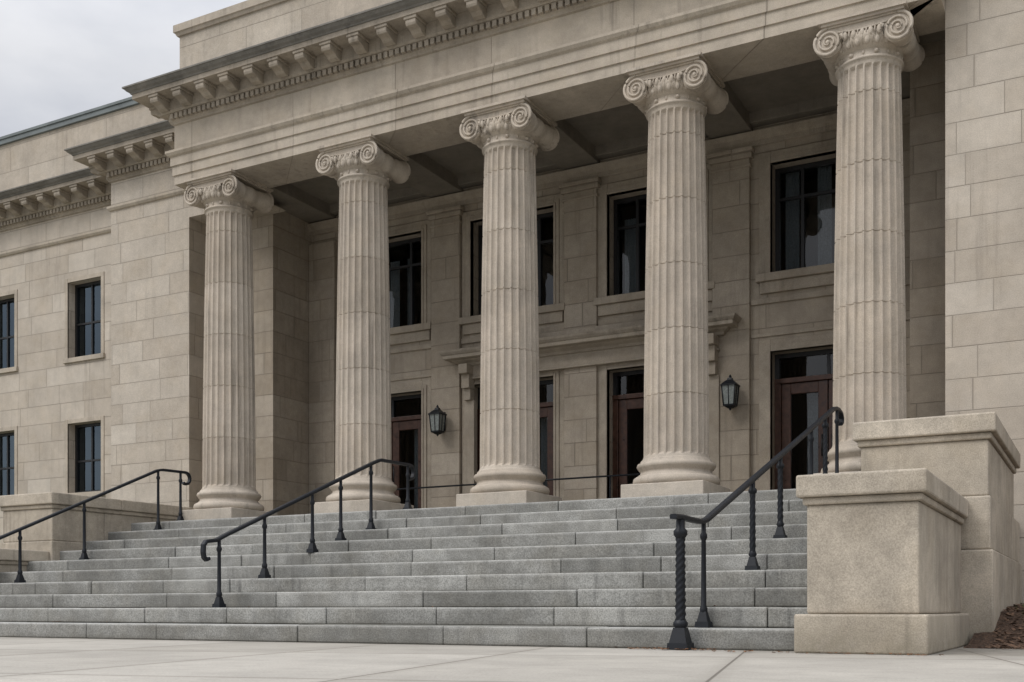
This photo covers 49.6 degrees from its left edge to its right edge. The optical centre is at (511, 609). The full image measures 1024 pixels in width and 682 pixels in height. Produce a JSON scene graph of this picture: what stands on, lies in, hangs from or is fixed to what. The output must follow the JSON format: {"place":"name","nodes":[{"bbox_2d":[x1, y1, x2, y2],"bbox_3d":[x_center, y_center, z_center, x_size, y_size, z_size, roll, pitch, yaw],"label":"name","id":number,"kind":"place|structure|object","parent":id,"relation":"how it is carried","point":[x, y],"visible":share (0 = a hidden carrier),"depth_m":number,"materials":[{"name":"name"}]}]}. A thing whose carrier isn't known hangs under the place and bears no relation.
{"place":"outdoors","nodes":[
{"label":"outdoors","id":0,"kind":"place"},
{"bbox_2d":[0,0,246,136],"label":"sky","id":1,"kind":"structure","parent":0,"point":[59,59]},
{"bbox_2d":[0,0,1023,603],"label":"exterior walls","id":2,"kind":"structure","parent":0,"point":[140,386],"depth_m":18.76,"materials":[{"name":"stone"}]},
{"bbox_2d":[0,280,100,494],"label":"wing window frames","id":3,"kind":"structure","parent":2,"relation":"attached to","point":[92,322],"depth_m":21.18,"materials":[{"name":"black metal"}]},
{"bbox_2d":[0,284,100,495],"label":"wing window glass","id":4,"kind":"object","parent":3,"relation":"in","point":[84,349],"visible":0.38,"depth_m":21.15,"materials":[{"name":"glass"}]},
{"bbox_2d":[0,271,104,495],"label":"wing window surrounds","id":5,"kind":"object","parent":2,"relation":"attached to","point":[67,360],"visible":0.79,"depth_m":21.05,"materials":[{"name":"stone"}]},
{"bbox_2d":[0,188,185,257],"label":"frieze moulding","id":6,"kind":"object","parent":2,"relation":"attached to","point":[153,198],"visible":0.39,"depth_m":20.60,"materials":[{"name":"stone"}]},
{"bbox_2d":[0,0,619,232],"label":"cornice bed mould","id":7,"kind":"object","parent":2,"relation":"attached to","point":[434,27],"visible":0.53,"depth_m":15.80,"materials":[{"name":"beige stone"}]},
{"bbox_2d":[0,0,546,219],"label":"cornice modillions","id":8,"kind":"object","parent":7,"relation":"attached to","point":[415,23],"visible":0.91,"depth_m":16.17,"materials":[{"name":"beige stone"}]},
{"bbox_2d":[0,0,436,199],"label":"cornice crown","id":9,"kind":"object","parent":8,"relation":"on","point":[356,19],"visible":0.38,"depth_m":16.21},
{"bbox_2d":[0,0,590,227],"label":"cornice dentils","id":10,"kind":"object","parent":7,"relation":"attached to","point":[489,25],"visible":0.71,"depth_m":15.77,"materials":[{"name":"beige stone"}]},
{"bbox_2d":[165,0,944,217],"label":"architrave and frieze","id":11,"kind":"object","parent":2,"relation":"attached to","point":[571,65],"visible":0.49,"depth_m":14.39,"materials":[{"name":"stone"}]},
{"bbox_2d":[389,164,835,505],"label":"interior rooms","id":12,"kind":"object","parent":2,"relation":"attached to","point":[804,366],"visible":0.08,"depth_m":18.86,"materials":[{"name":"black"}]},
{"bbox_2d":[391,165,831,508],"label":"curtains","id":13,"kind":"object","parent":12,"relation":"attached to","point":[824,222],"visible":0.14,"depth_m":15.73,"materials":[{"name":"fabric"}]},
{"bbox_3d":[0.051,-7.870,24.250,40.800,0.320,17.300,0,0,28],"label":"roof deck","id":14,"kind":"object","parent":2,"relation":"attached to","visible":0},
{"bbox_2d":[0,0,395,190],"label":"attic parapet","id":15,"kind":"structure","parent":14,"relation":"on","point":[43,156],"depth_m":17.15,"materials":[{"name":"beige stone"}]},
{"bbox_2d":[0,96,139,145],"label":"wing coping","id":16,"kind":"object","parent":15,"relation":"on","point":[125,103],"depth_m":21.14,"materials":[{"name":"metal"}]},
{"bbox_2d":[173,0,288,37],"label":"attic coping","id":17,"kind":"object","parent":15,"relation":"on","point":[216,17],"visible":0.23,"depth_m":16.70,"materials":[{"name":"beige stone"}]},
{"bbox_2d":[0,637,1023,681],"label":"plaza pavement","id":18,"kind":"structure","parent":0,"point":[28,659],"depth_m":5.96,"materials":[{"name":"concrete"}]},
{"bbox_2d":[0,489,807,650],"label":"granite steps","id":19,"kind":"structure","parent":18,"relation":"on","point":[599,573],"depth_m":10.97,"materials":[{"name":"stone"}]},
{"bbox_2d":[0,469,191,582],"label":"handrail","id":20,"kind":"object","parent":19,"relation":"on","point":[21,579],"visible":0.94,"depth_m":14.63,"materials":[{"name":"black metal"}]},
{"bbox_2d":[201,207,255,490],"bbox_3d":[-4.381,-3.970,17.155,0.864,4.280,0.864,0,0,28],"label":"column shaft","id":21,"kind":"object","parent":19,"relation":"on","point":[228,452],"visible":0.98,"depth_m":16.86,"materials":[{"name":"beige stone"}]},
{"bbox_2d":[184,169,273,219],"bbox_3d":[-4.380,-6.341,17.154,1.079,0.476,0.950,0,0,28],"label":"column capital","id":22,"kind":"object","parent":21,"relation":"on","point":[232,188],"visible":0.8,"depth_m":16.85,"materials":[{"name":"beige stone"}]},
{"bbox_2d":[182,507,277,519],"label":"column plinth","id":23,"kind":"structure","parent":19,"relation":"on","point":[213,513],"depth_m":16.69,"materials":[{"name":"beige stone"}]},
{"bbox_2d":[193,489,264,510],"bbox_3d":[-4.381,-1.676,17.155,1.070,0.310,1.070,0,0,28],"label":"column base","id":24,"kind":"object","parent":23,"relation":"on","point":[226,498],"visible":0.89,"depth_m":16.74,"materials":[{"name":"beige stone"}]},
{"bbox_2d":[200,458,415,607],"bbox_3d":[-2.162,-0.944,12.601,0.100,1.848,3.790,0,0,28],"label":"handrail","id":25,"kind":"object","parent":19,"relation":"on","point":[264,573],"visible":1,"depth_m":12.43,"materials":[{"name":"black metal"}]},
{"bbox_2d":[335,176,391,481],"bbox_3d":[-2.139,-3.970,15.941,0.864,4.280,0.864,0,0,28],"label":"column shaft","id":26,"kind":"object","parent":19,"relation":"on","point":[363,402],"visible":0.98,"depth_m":15.64,"materials":[{"name":"beige stone"}]},
{"bbox_2d":[315,134,410,188],"bbox_3d":[-2.138,-6.341,15.940,1.079,0.476,0.950,0,0,28],"label":"column capital","id":27,"kind":"object","parent":26,"relation":"on","point":[371,155],"visible":0.77,"depth_m":15.63,"materials":[{"name":"beige stone"}]},
{"bbox_2d":[314,499,413,513],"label":"column plinth","id":28,"kind":"structure","parent":19,"relation":"on","point":[347,506],"depth_m":15.49,"materials":[{"name":"beige stone"}]},
{"bbox_2d":[326,479,400,502],"bbox_3d":[-2.139,-1.676,15.941,1.070,0.310,1.070,0,0,28],"label":"column base","id":29,"kind":"object","parent":28,"relation":"on","point":[358,489],"visible":0.77,"depth_m":15.52,"materials":[{"name":"beige stone"}]},
{"bbox_2d":[456,490,561,506],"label":"column plinth","id":30,"kind":"structure","parent":19,"relation":"on","point":[503,497],"depth_m":14.34,"materials":[{"name":"beige stone"}]},
{"bbox_2d":[470,469,549,494],"bbox_3d":[-0.028,-1.676,14.798,1.070,0.310,1.070,0,0,28],"label":"column base","id":31,"kind":"object","parent":30,"relation":"on","point":[496,480],"visible":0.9,"depth_m":14.38,"materials":[{"name":"beige stone"}]},
{"bbox_2d":[478,141,540,471],"bbox_3d":[-0.028,-3.970,14.798,0.864,4.280,0.864,0,0,28],"label":"column shaft","id":32,"kind":"object","parent":19,"relation":"on","point":[509,410],"visible":0.98,"depth_m":14.50,"materials":[{"name":"beige stone"}]},
{"bbox_2d":[459,95,559,155],"bbox_3d":[-0.028,-6.341,14.798,1.079,0.476,0.950,0,0,28],"label":"column capital","id":33,"kind":"object","parent":32,"relation":"on","point":[524,119],"visible":0.69,"depth_m":14.49,"materials":[{"name":"beige stone"}]},
{"bbox_2d":[397,473,639,497],"bbox_3d":[0.275,-1.577,16.169,4.912,0.633,0.060,0,0,28],"label":"landing railing","id":34,"kind":"object","parent":19,"relation":"on","point":[609,476],"visible":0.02,"depth_m":15.87,"materials":[{"name":"black metal"}]},
{"bbox_2d":[621,480,729,497],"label":"column plinth","id":35,"kind":"structure","parent":19,"relation":"on","point":[669,488],"depth_m":13.22,"materials":[{"name":"beige stone"}]},
{"bbox_2d":[633,457,719,484],"bbox_3d":[2.030,-1.676,13.684,1.070,0.310,1.070,0,0,28],"label":"column base","id":36,"kind":"object","parent":35,"relation":"on","point":[665,469],"visible":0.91,"depth_m":13.27,"materials":[{"name":"beige stone"}]},
{"bbox_2d":[642,102,710,460],"bbox_3d":[2.030,-3.970,13.684,0.864,4.280,0.864,0,0,28],"label":"column shaft","id":37,"kind":"object","parent":19,"relation":"on","point":[676,388],"visible":0.98,"depth_m":13.39,"materials":[{"name":"beige stone"}]},
{"bbox_2d":[623,51,728,120],"bbox_3d":[2.030,-6.341,13.684,1.079,0.476,0.950,0,0,28],"label":"column capital","id":38,"kind":"object","parent":37,"relation":"on","point":[694,78],"visible":0.72,"depth_m":13.37,"materials":[{"name":"beige stone"}]},
{"bbox_2d":[667,406,843,649],"bbox_3d":[2.384,-0.956,10.056,0.159,2.484,5.000,0,0,30],"label":"handrail","id":39,"kind":"object","parent":19,"relation":"on","point":[680,637],"visible":0.93,"depth_m":8.90,"materials":[{"name":"black metal"}]},
{"bbox_2d":[831,56,906,448],"bbox_3d":[4.061,-3.970,12.584,0.864,4.280,0.864,0,0,28],"label":"column shaft","id":40,"kind":"object","parent":19,"relation":"on","point":[869,354],"visible":0.88,"depth_m":12.29,"materials":[{"name":"beige stone"}]},
{"bbox_2d":[813,0,924,86],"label":"column capital","id":41,"kind":"object","parent":40,"relation":"on","point":[887,30],"visible":0.74,"depth_m":12.27,"materials":[{"name":"beige stone"}]},
{"bbox_2d":[794,412,1021,654],"bbox_3d":[3.636,-0.655,9.625,1.130,1.890,5.567,0,0,28],"label":"stone pedestal","id":42,"kind":"object","parent":18,"relation":"on","point":[913,536],"visible":0.99,"depth_m":7.42,"materials":[{"name":"beige stone"}]},
{"bbox_2d":[963,603,1023,648],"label":"mulch bed","id":43,"kind":"object","parent":18,"relation":"on","point":[981,640],"visible":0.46,"depth_m":8.88,"materials":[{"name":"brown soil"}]},
{"bbox_2d":[290,30,944,203],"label":"portico ceiling","id":44,"kind":"structure","parent":0,"point":[785,86],"depth_m":15.48,"materials":[{"name":"beige stone"}]},
{"bbox_2d":[813,471,860,473],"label":"column plinth","id":45,"kind":"structure","parent":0,"point":[839,472],"depth_m":12.22,"materials":[{"name":"beige stone"}]},
{"bbox_2d":[821,444,860,472],"bbox_3d":[4.061,-1.676,12.584,1.070,0.310,1.070,0,0,28],"label":"column base","id":46,"kind":"object","parent":45,"relation":"on","point":[849,457],"visible":0.25,"depth_m":12.26,"materials":[{"name":"beige stone"}]},
{"label":"ground","id":47,"kind":"structure","parent":0,"visible":0},
{"bbox_2d":[0,492,193,571],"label":"stone pedestal","id":48,"kind":"object","parent":47,"relation":"on","point":[50,539],"visible":0.38,"depth_m":15.21,"materials":[{"name":"beige stone"}]},
{"bbox_2d":[252,40,944,515],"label":"portico walls","id":49,"kind":"structure","parent":47,"relation":"on","point":[282,242],"depth_m":15.58,"materials":[{"name":"beige stone"}]},
{"bbox_2d":[428,405,446,435],"bbox_3d":[-1.178,-3.030,17.779,0.224,0.500,0.292,0,0,28],"label":"wall lantern","id":50,"kind":"object","parent":49,"relation":"attached to","point":[437,418],"depth_m":17.70,"materials":[{"name":"black paint"}]},
{"bbox_2d":[309,145,754,513],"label":"portico pilasters","id":51,"kind":"object","parent":49,"relation":"attached to","point":[730,171],"visible":0.72,"depth_m":16.80,"materials":[{"name":"beige stone"}]},
{"bbox_2d":[270,71,909,223],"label":"ceiling beams","id":52,"kind":"structure","parent":49,"relation":"attached to","point":[572,149],"depth_m":16.47,"materials":[{"name":"stone"}]},
{"bbox_2d":[442,319,737,493],"bbox_3d":[1.070,-2.795,16.660,4.740,2.470,0.400,0,0,28],"label":"door hood cornice","id":53,"kind":"structure","parent":49,"relation":"attached to","point":[598,350],"depth_m":16.58,"materials":[{"name":"beige stone"}]},
{"bbox_2d":[438,312,740,355],"bbox_3d":[1.045,-4.125,16.612,4.837,0.191,0.389,0,0,28],"label":"door hood crown","id":54,"kind":"object","parent":53,"relation":"on","point":[600,330],"visible":0.48,"depth_m":16.41},
{"bbox_2d":[307,98,909,507],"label":"opening surrounds","id":55,"kind":"object","parent":49,"relation":"attached to","point":[768,280],"visible":0.52,"depth_m":16.60,"materials":[{"name":"stone"}]},
{"bbox_2d":[391,374,832,508],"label":"entrance doors","id":56,"kind":"structure","parent":49,"relation":"attached to","point":[786,389],"depth_m":16.67,"materials":[{"name":"brown wood"}]},
{"bbox_2d":[389,158,835,481],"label":"portico window frames","id":57,"kind":"structure","parent":49,"relation":"attached to","point":[802,168],"depth_m":16.64,"materials":[{"name":"black metal"}]},
{"bbox_2d":[390,278,909,380],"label":"string courses","id":58,"kind":"object","parent":49,"relation":"attached to","point":[798,296],"visible":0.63,"depth_m":15.54,"materials":[{"name":"stone"}]},
{"bbox_2d":[720,375,739,410],"bbox_3d":[3.061,-3.030,15.484,0.224,0.500,0.292,0,0,28],"label":"wall lantern","id":59,"kind":"object","parent":49,"relation":"attached to","point":[730,386],"depth_m":15.40,"materials":[{"name":"black paint"}]}
]}

